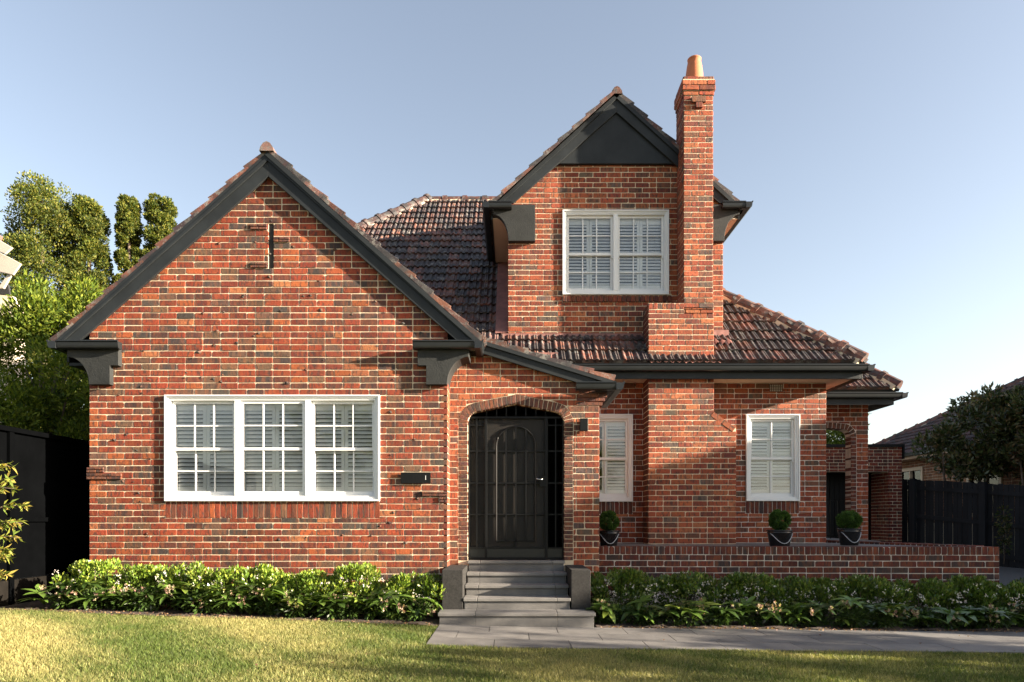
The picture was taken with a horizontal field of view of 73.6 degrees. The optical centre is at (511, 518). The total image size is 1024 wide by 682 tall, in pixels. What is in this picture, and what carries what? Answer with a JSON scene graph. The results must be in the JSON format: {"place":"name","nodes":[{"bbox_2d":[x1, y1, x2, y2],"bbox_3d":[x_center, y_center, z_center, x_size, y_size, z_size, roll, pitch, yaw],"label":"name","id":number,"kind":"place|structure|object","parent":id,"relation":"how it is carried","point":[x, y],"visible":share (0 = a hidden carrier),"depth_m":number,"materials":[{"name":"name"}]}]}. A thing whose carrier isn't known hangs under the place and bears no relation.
{"place":"outdoors","nodes":[
{"label":"outdoors","id":0,"kind":"place"},
{"bbox_2d":[0,572,989,631],"bbox_3d":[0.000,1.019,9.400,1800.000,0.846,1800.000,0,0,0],"label":"ground","id":1,"kind":"structure","parent":0,"point":[397,624],"depth_m":8.61,"materials":[{"name":"soil"}]},
{"bbox_2d":[0,236,25,402],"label":"neighbour gable house","id":2,"kind":"structure","parent":1,"relation":"on","point":[9,266],"depth_m":15.55,"materials":[{"name":"beige paint"}]},
{"bbox_2d":[0,425,85,606],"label":"sheet fence","id":3,"kind":"object","parent":1,"relation":"on","point":[48,479],"visible":0.73,"depth_m":9.44,"materials":[{"name":"black metal"}]},
{"bbox_2d":[82,441,89,561],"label":"side gate","id":4,"kind":"structure","parent":3,"relation":"attached to","point":[86,503],"depth_m":10.33,"materials":[{"name":"black metal"}]},
{"bbox_2d":[0,169,86,427],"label":"conifer tree","id":5,"kind":"object","parent":1,"relation":"on","point":[52,220],"visible":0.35,"depth_m":21.45,"materials":[{"name":"green plant"}]},
{"bbox_2d":[0,269,103,440],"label":"leafy tree","id":6,"kind":"object","parent":1,"relation":"on","point":[33,406],"visible":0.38,"depth_m":12.93,"materials":[{"name":"green plant"}]},
{"bbox_2d":[59,193,114,415],"bbox_3d":[-13.873,-5.021,22.375,1.674,11.214,1.727,0,0,0],"label":"conifer tree","id":7,"kind":"object","parent":1,"relation":"on","point":[90,223],"visible":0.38,"depth_m":22.06,"materials":[{"name":"green plant"}]},
{"bbox_2d":[111,193,143,283],"bbox_3d":[-12.765,-5.117,22.804,1.109,11.405,1.111,0,0,0],"label":"conifer tree","id":8,"kind":"object","parent":1,"relation":"on","point":[128,228],"visible":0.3,"depth_m":22.59,"materials":[{"name":"green plant"}]},
{"bbox_2d":[139,192,177,256],"bbox_3d":[-11.904,-5.205,23.178,1.467,11.580,1.417,0,0,0],"label":"conifer tree","id":9,"kind":"object","parent":1,"relation":"on","point":[158,215],"visible":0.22,"depth_m":22.89,"materials":[{"name":"green plant"}]},
{"bbox_2d":[0,599,438,625],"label":"garden bed","id":10,"kind":"object","parent":1,"relation":"on","point":[434,619],"visible":0.43,"depth_m":8.55,"materials":[{"name":"soil"}]},
{"bbox_2d":[17,581,83,609],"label":"hellebore plant","id":11,"kind":"object","parent":10,"relation":"on","point":[62,602],"visible":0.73,"depth_m":8.50,"materials":[{"name":"green plant"}]},
{"bbox_2d":[49,580,113,610],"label":"hellebore plant","id":12,"kind":"object","parent":10,"relation":"on","point":[87,589],"visible":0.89,"depth_m":8.49,"materials":[{"name":"green plant"}]},
{"bbox_2d":[49,557,133,606],"bbox_3d":[-5.412,0.851,8.986,1.019,0.691,0.653,0,0,0],"label":"flowering shrub","id":13,"kind":"object","parent":10,"relation":"on","point":[88,571],"visible":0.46,"depth_m":8.87,"materials":[{"name":"green plant"}]},
{"bbox_2d":[84,584,155,611],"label":"hellebore plant","id":14,"kind":"object","parent":10,"relation":"on","point":[117,600],"visible":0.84,"depth_m":8.55,"materials":[{"name":"green plant"}]},
{"bbox_2d":[105,563,181,606],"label":"flowering shrub","id":15,"kind":"object","parent":10,"relation":"on","point":[142,576],"visible":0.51,"depth_m":8.83,"materials":[{"name":"green plant"}]},
{"bbox_2d":[112,580,187,611],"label":"hellebore plant","id":16,"kind":"object","parent":10,"relation":"on","point":[152,593],"visible":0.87,"depth_m":8.61,"materials":[{"name":"green plant"}]},
{"bbox_2d":[150,582,212,612],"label":"hellebore plant","id":17,"kind":"object","parent":10,"relation":"on","point":[178,604],"visible":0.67,"depth_m":8.62,"materials":[{"name":"green plant"}]},
{"bbox_2d":[156,561,233,610],"bbox_3d":[-4.122,0.882,8.978,0.980,0.694,0.684,0,0,0],"label":"flowering shrub","id":18,"kind":"object","parent":10,"relation":"on","point":[188,575],"visible":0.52,"depth_m":8.82,"materials":[{"name":"green plant"}]},
{"bbox_2d":[175,585,249,614],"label":"hellebore plant","id":19,"kind":"object","parent":10,"relation":"on","point":[214,600],"visible":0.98,"depth_m":8.51,"materials":[{"name":"green plant"}]},
{"bbox_2d":[212,563,287,609],"bbox_3d":[-3.435,0.915,8.979,1.039,0.674,0.640,0,0,0],"label":"flowering shrub","id":20,"kind":"object","parent":10,"relation":"on","point":[263,571],"visible":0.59,"depth_m":8.86,"materials":[{"name":"green plant"}]},
{"bbox_2d":[226,581,280,614],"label":"hellebore plant","id":21,"kind":"object","parent":10,"relation":"on","point":[243,597],"visible":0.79,"depth_m":8.63,"materials":[{"name":"green plant"}]},
{"bbox_2d":[241,579,304,615],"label":"hellebore plant","id":22,"kind":"object","parent":10,"relation":"on","point":[271,591],"visible":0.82,"depth_m":8.59,"materials":[{"name":"green plant"}]},
{"bbox_2d":[272,588,328,617],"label":"hellebore plant","id":23,"kind":"object","parent":10,"relation":"on","point":[298,602],"visible":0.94,"depth_m":8.52,"materials":[{"name":"green plant"}]},
{"bbox_2d":[276,568,339,615],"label":"flowering shrub","id":24,"kind":"object","parent":10,"relation":"on","point":[312,581],"visible":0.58,"depth_m":8.84,"materials":[{"name":"green plant"}]},
{"bbox_2d":[308,587,365,619],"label":"hellebore plant","id":25,"kind":"object","parent":10,"relation":"on","point":[331,607],"visible":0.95,"depth_m":8.49,"materials":[{"name":"green plant"}]},
{"bbox_2d":[325,561,387,613],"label":"flowering shrub","id":26,"kind":"object","parent":10,"relation":"on","point":[343,576],"visible":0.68,"depth_m":8.84,"materials":[{"name":"green plant"}]},
{"bbox_2d":[338,588,392,619],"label":"hellebore plant","id":27,"kind":"object","parent":10,"relation":"on","point":[374,592],"visible":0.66,"depth_m":8.58,"materials":[{"name":"green plant"}]},
{"bbox_2d":[361,590,413,619],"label":"hellebore plant","id":28,"kind":"object","parent":10,"relation":"on","point":[387,598],"visible":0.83,"depth_m":8.53,"materials":[{"name":"green plant"}]},
{"bbox_2d":[379,595,442,621],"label":"hellebore plant","id":29,"kind":"object","parent":10,"relation":"on","point":[414,610],"visible":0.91,"depth_m":8.62,"materials":[{"name":"green plant"}]},
{"bbox_2d":[379,571,444,616],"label":"flowering shrub","id":30,"kind":"object","parent":10,"relation":"on","point":[420,586],"visible":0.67,"depth_m":8.84,"materials":[{"name":"green plant"}]},
{"bbox_2d":[46,55,908,612],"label":"brick house","id":31,"kind":"structure","parent":1,"relation":"on","point":[280,361],"depth_m":9.74,"materials":[{"name":"brick"}]},
{"bbox_2d":[164,395,379,500],"bbox_3d":[-3.286,-0.970,9.829,2.946,1.456,0.942,0,0,0],"label":"window","id":32,"kind":"structure","parent":31,"relation":"in","point":[217,447],"depth_m":9.51,"materials":[{"name":"white paint"}]},
{"bbox_2d":[401,472,429,482],"bbox_3d":[-1.319,-0.560,9.374,0.404,0.152,0.039,0,0,0],"label":"wall-mounted letterbox","id":33,"kind":"object","parent":31,"relation":"attached to","point":[415,477],"visible":1,"depth_m":9.36,"materials":[{"name":"black metal"}]},
{"bbox_2d":[468,406,563,558],"bbox_3d":[0.057,-0.518,9.831,1.380,2.202,0.115,0,0,0],"label":"screen door","id":34,"kind":"structure","parent":31,"relation":"in","point":[508,482],"depth_m":9.88,"materials":[{"name":"black metal"}]},
{"bbox_2d":[580,418,587,430],"bbox_3d":[1.015,-1.326,9.680,0.114,0.176,0.109,0,0,0],"label":"wall lamp","id":35,"kind":"object","parent":31,"relation":"attached to","point":[583,424],"visible":1,"depth_m":9.62,"materials":[{"name":"black metal"}]},
{"bbox_2d":[562,210,668,294],"bbox_3d":[1.760,-4.524,12.069,1.806,1.437,0.942,0,0,0],"label":"window","id":36,"kind":"structure","parent":31,"relation":"in","point":[605,252],"depth_m":11.75,"materials":[{"name":"white paint"}]},
{"bbox_2d":[599,414,632,501],"bbox_3d":[1.594,-1.035,12.069,0.915,1.484,0.942,0,0,0],"label":"window","id":37,"kind":"structure","parent":31,"relation":"in","point":[616,430],"depth_m":11.75,"materials":[{"name":"white paint"}]},
{"bbox_2d":[746,414,799,500],"bbox_3d":[4.429,-1.039,12.069,0.912,1.473,0.942,0,0,0],"label":"window","id":38,"kind":"structure","parent":31,"relation":"in","point":[772,440],"depth_m":11.74,"materials":[{"name":"white paint"}]},
{"bbox_2d":[438,560,595,626],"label":"front steps","id":39,"kind":"structure","parent":1,"relation":"on","point":[532,593],"depth_m":8.78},
{"bbox_2d":[599,540,998,614],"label":"garden wall","id":40,"kind":"structure","parent":1,"relation":"on","point":[914,562],"depth_m":9.88,"materials":[{"name":"brick"}]},
{"bbox_2d":[594,612,1023,631],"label":"garden bed","id":41,"kind":"object","parent":1,"relation":"on","point":[1015,628],"visible":0.27,"depth_m":8.64,"materials":[{"name":"soil"}]},
{"bbox_2d":[585,598,629,624],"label":"hellebore plant","id":42,"kind":"object","parent":41,"relation":"on","point":[602,607],"visible":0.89,"depth_m":8.72,"materials":[{"name":"green plant"}]},
{"bbox_2d":[591,566,659,618],"bbox_3d":[1.464,1.015,9.262,1.006,0.773,0.668,0,0,0],"label":"flowering shrub","id":43,"kind":"object","parent":41,"relation":"on","point":[628,586],"visible":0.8,"depth_m":9.13,"materials":[{"name":"green plant"}]},
{"bbox_2d":[617,593,667,627],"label":"hellebore plant","id":44,"kind":"object","parent":41,"relation":"on","point":[643,612],"visible":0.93,"depth_m":8.68,"materials":[{"name":"green plant"}]},
{"bbox_2d":[649,599,707,628],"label":"hellebore plant","id":45,"kind":"object","parent":41,"relation":"on","point":[674,611],"visible":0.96,"depth_m":8.59,"materials":[{"name":"green plant"}]},
{"bbox_2d":[643,570,727,618],"bbox_3d":[2.345,1.049,9.283,1.175,0.724,0.650,0,0,0],"label":"flowering shrub","id":46,"kind":"object","parent":41,"relation":"on","point":[681,586],"visible":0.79,"depth_m":9.16,"materials":[{"name":"green plant"}]},
{"bbox_2d":[684,597,747,625],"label":"hellebore plant","id":47,"kind":"object","parent":41,"relation":"on","point":[716,612],"visible":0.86,"depth_m":8.65,"materials":[{"name":"green plant"}]},
{"bbox_2d":[721,596,781,625],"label":"hellebore plant","id":48,"kind":"object","parent":41,"relation":"on","point":[753,610],"visible":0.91,"depth_m":8.72,"materials":[{"name":"green plant"}]},
{"bbox_2d":[716,571,791,618],"bbox_3d":[3.201,1.047,9.274,1.051,0.704,0.648,0,0,0],"label":"flowering shrub","id":49,"kind":"object","parent":41,"relation":"on","point":[742,585],"visible":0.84,"depth_m":9.11,"materials":[{"name":"green plant"}]},
{"bbox_2d":[755,600,810,626],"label":"hellebore plant","id":50,"kind":"object","parent":41,"relation":"on","point":[776,610],"visible":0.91,"depth_m":8.63,"materials":[{"name":"green plant"}]},
{"bbox_2d":[772,575,847,618],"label":"flowering shrub","id":51,"kind":"object","parent":41,"relation":"on","point":[803,589],"visible":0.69,"depth_m":9.12,"materials":[{"name":"green plant"}]},
{"bbox_2d":[790,599,860,627],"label":"hellebore plant","id":52,"kind":"object","parent":41,"relation":"on","point":[816,609],"visible":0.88,"depth_m":8.66,"materials":[{"name":"green plant"}]},
{"bbox_2d":[822,595,884,629],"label":"hellebore plant","id":53,"kind":"object","parent":41,"relation":"on","point":[850,604],"visible":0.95,"depth_m":8.62,"materials":[{"name":"green plant"}]},
{"bbox_2d":[832,573,903,619],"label":"flowering shrub","id":54,"kind":"object","parent":41,"relation":"on","point":[858,585],"visible":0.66,"depth_m":9.11,"materials":[{"name":"green plant"}]},
{"bbox_2d":[856,603,910,627],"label":"hellebore plant","id":55,"kind":"object","parent":41,"relation":"on","point":[889,614],"visible":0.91,"depth_m":8.58,"materials":[{"name":"green plant"}]},
{"bbox_2d":[878,603,952,627],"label":"hellebore plant","id":56,"kind":"object","parent":41,"relation":"on","point":[917,615],"visible":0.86,"depth_m":8.73,"materials":[{"name":"green plant"}]},
{"bbox_2d":[877,577,961,620],"bbox_3d":[5.510,1.109,9.266,1.134,0.652,0.636,0,0,0],"label":"flowering shrub","id":57,"kind":"object","parent":41,"relation":"on","point":[931,591],"visible":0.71,"depth_m":9.14,"materials":[{"name":"green plant"}]},
{"bbox_2d":[928,606,996,630],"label":"hellebore plant","id":58,"kind":"object","parent":41,"relation":"on","point":[954,618],"visible":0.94,"depth_m":8.60,"materials":[{"name":"green plant"}]},
{"bbox_2d":[929,573,1013,623],"bbox_3d":[6.212,1.076,9.271,0.951,0.667,0.668,0,0,0],"label":"flowering shrub","id":59,"kind":"object","parent":41,"relation":"on","point":[980,590],"visible":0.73,"depth_m":9.17,"materials":[{"name":"green plant"}]},
{"bbox_2d":[958,604,1019,628],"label":"hellebore plant","id":60,"kind":"object","parent":41,"relation":"on","point":[991,614],"visible":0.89,"depth_m":8.60,"materials":[{"name":"green plant"}]},
{"bbox_2d":[994,577,1023,620],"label":"flowering shrub","id":61,"kind":"object","parent":41,"relation":"on","point":[1015,589],"visible":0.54,"depth_m":9.21,"materials":[{"name":"green plant"}]},
{"bbox_2d":[995,602,1023,626],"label":"hellebore plant","id":62,"kind":"object","parent":41,"relation":"on","point":[1018,617],"visible":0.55,"depth_m":8.77,"materials":[{"name":"green plant"}]},
{"bbox_2d":[826,413,871,443],"bbox_3d":[11.535,-1.506,23.966,1.921,5.097,1.884,0,0,0],"label":"backyard tree","id":63,"kind":"object","parent":1,"relation":"on","point":[833,436],"visible":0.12,"depth_m":23.65,"materials":[{"name":"green plant"}]},
{"bbox_2d":[826,444,904,541],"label":"garage","id":64,"kind":"structure","parent":1,"relation":"on","point":[884,492],"depth_m":18.50,"materials":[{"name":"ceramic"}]},
{"bbox_2d":[829,473,844,537],"bbox_3d":[9.405,-0.018,19.400,0.797,2.716,0.040,0,0,0],"label":"door","id":65,"kind":"structure","parent":64,"relation":"in","point":[836,480],"depth_m":19.38,"materials":[{"name":"black metal"}]},
{"bbox_2d":[868,472,880,539],"bbox_3d":[10.250,-0.018,19.400,0.854,2.716,0.040,0,0,0],"label":"door","id":66,"kind":"structure","parent":64,"relation":"in","point":[869,474],"depth_m":19.38,"materials":[{"name":"black metal"}]},
{"bbox_2d":[873,376,1023,561],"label":"neighbour house","id":67,"kind":"structure","parent":1,"relation":"on","point":[914,468],"depth_m":21.94,"materials":[{"name":"charcoal paint"},{"name":"clay brick"},{"name":"terracotta roof tile"}]},
{"bbox_2d":[902,466,923,480],"bbox_3d":[13.055,-0.860,22.400,0.090,1.600,1.400,0,0,0],"label":"window","id":68,"kind":"structure","parent":67,"relation":"in","point":[912,473],"depth_m":22.26,"materials":[{"name":"white glass"}]},
{"bbox_2d":[966,465,1002,483],"bbox_3d":[13.055,-0.860,18.900,0.090,1.600,1.400,0,0,0],"label":"window","id":69,"kind":"structure","parent":67,"relation":"in","point":[999,480],"depth_m":18.65,"materials":[{"name":"grey glass"}]},
{"bbox_2d":[902,478,1023,568],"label":"paling fence","id":70,"kind":"object","parent":1,"relation":"on","point":[931,512],"visible":0.58,"depth_m":17.38,"materials":[{"name":"black wood"}]},
{"bbox_2d":[0,607,1023,681],"bbox_3d":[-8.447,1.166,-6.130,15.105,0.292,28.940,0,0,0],"label":"lawn","id":71,"kind":"structure","parent":0,"point":[223,657],"depth_m":6.10,"materials":[{"name":"green plant"}]},
{"bbox_2d":[0,462,31,579],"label":"willowy shrub","id":72,"kind":"object","parent":71,"relation":"on","point":[3,526],"visible":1,"depth_m":8.09,"materials":[{"name":"green plant"}]},
{"bbox_2d":[0,608,1023,673],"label":"leaf litter","id":73,"kind":"object","parent":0,"point":[315,619],"visible":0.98,"depth_m":8.39,"materials":[{"name":"brown plant"}]},
{"bbox_2d":[0,0,1023,443],"label":"sky","id":74,"kind":"structure","parent":0,"point":[876,147],"materials":[{"name":"blue"}]},
{"bbox_2d":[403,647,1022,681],"bbox_3d":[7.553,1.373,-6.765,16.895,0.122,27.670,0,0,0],"label":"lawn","id":75,"kind":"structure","parent":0,"point":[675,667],"depth_m":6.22,"materials":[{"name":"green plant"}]},
{"bbox_2d":[426,624,1023,653],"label":"path","id":76,"kind":"structure","parent":0,"point":[680,639],"depth_m":7.67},
{"bbox_2d":[600,538,908,545],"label":"terrace","id":77,"kind":"structure","parent":0,"point":[749,544],"depth_m":11.05,"materials":[{"name":"grey concrete"}]},
{"bbox_2d":[599,510,619,545],"bbox_3d":[1.467,0.136,10.349,0.351,0.554,0.347,0,0,0],"label":"topiary pot","id":78,"kind":"object","parent":77,"relation":"on","point":[608,534],"visible":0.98,"depth_m":10.26,"materials":[{"name":"black plastic"}]},
{"bbox_2d":[766,509,792,545],"bbox_3d":[4.047,0.130,10.350,0.390,0.566,0.389,0,0,0],"label":"topiary pot","id":79,"kind":"object","parent":77,"relation":"on","point":[779,534],"visible":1,"depth_m":10.24,"materials":[{"name":"black plastic"}]},
{"bbox_2d":[835,509,862,545],"bbox_3d":[5.277,0.133,10.703,0.409,0.559,0.400,0,0,0],"label":"topiary pot","id":80,"kind":"object","parent":77,"relation":"on","point":[848,522],"visible":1,"depth_m":10.59,"materials":[{"name":"black plastic"}]},
{"bbox_2d":[999,562,1023,612],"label":"driveway","id":81,"kind":"structure","parent":0,"point":[1007,575],"depth_m":14.98,"materials":[{"name":"grey concrete"}]},
{"bbox_2d":[910,381,1018,544],"bbox_3d":[12.157,-1.208,18.000,2.917,4.679,2.153,0,0,0],"label":"evergreen tree","id":82,"kind":"object","parent":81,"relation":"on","point":[981,458],"visible":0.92,"depth_m":17.58,"materials":[{"name":"green plant"}]},
{"bbox_2d":[984,382,1023,485],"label":"evergreen tree","id":83,"kind":"object","parent":81,"relation":"on","point":[1014,398],"visible":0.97,"depth_m":16.91,"materials":[{"name":"green plant"}]}
]}

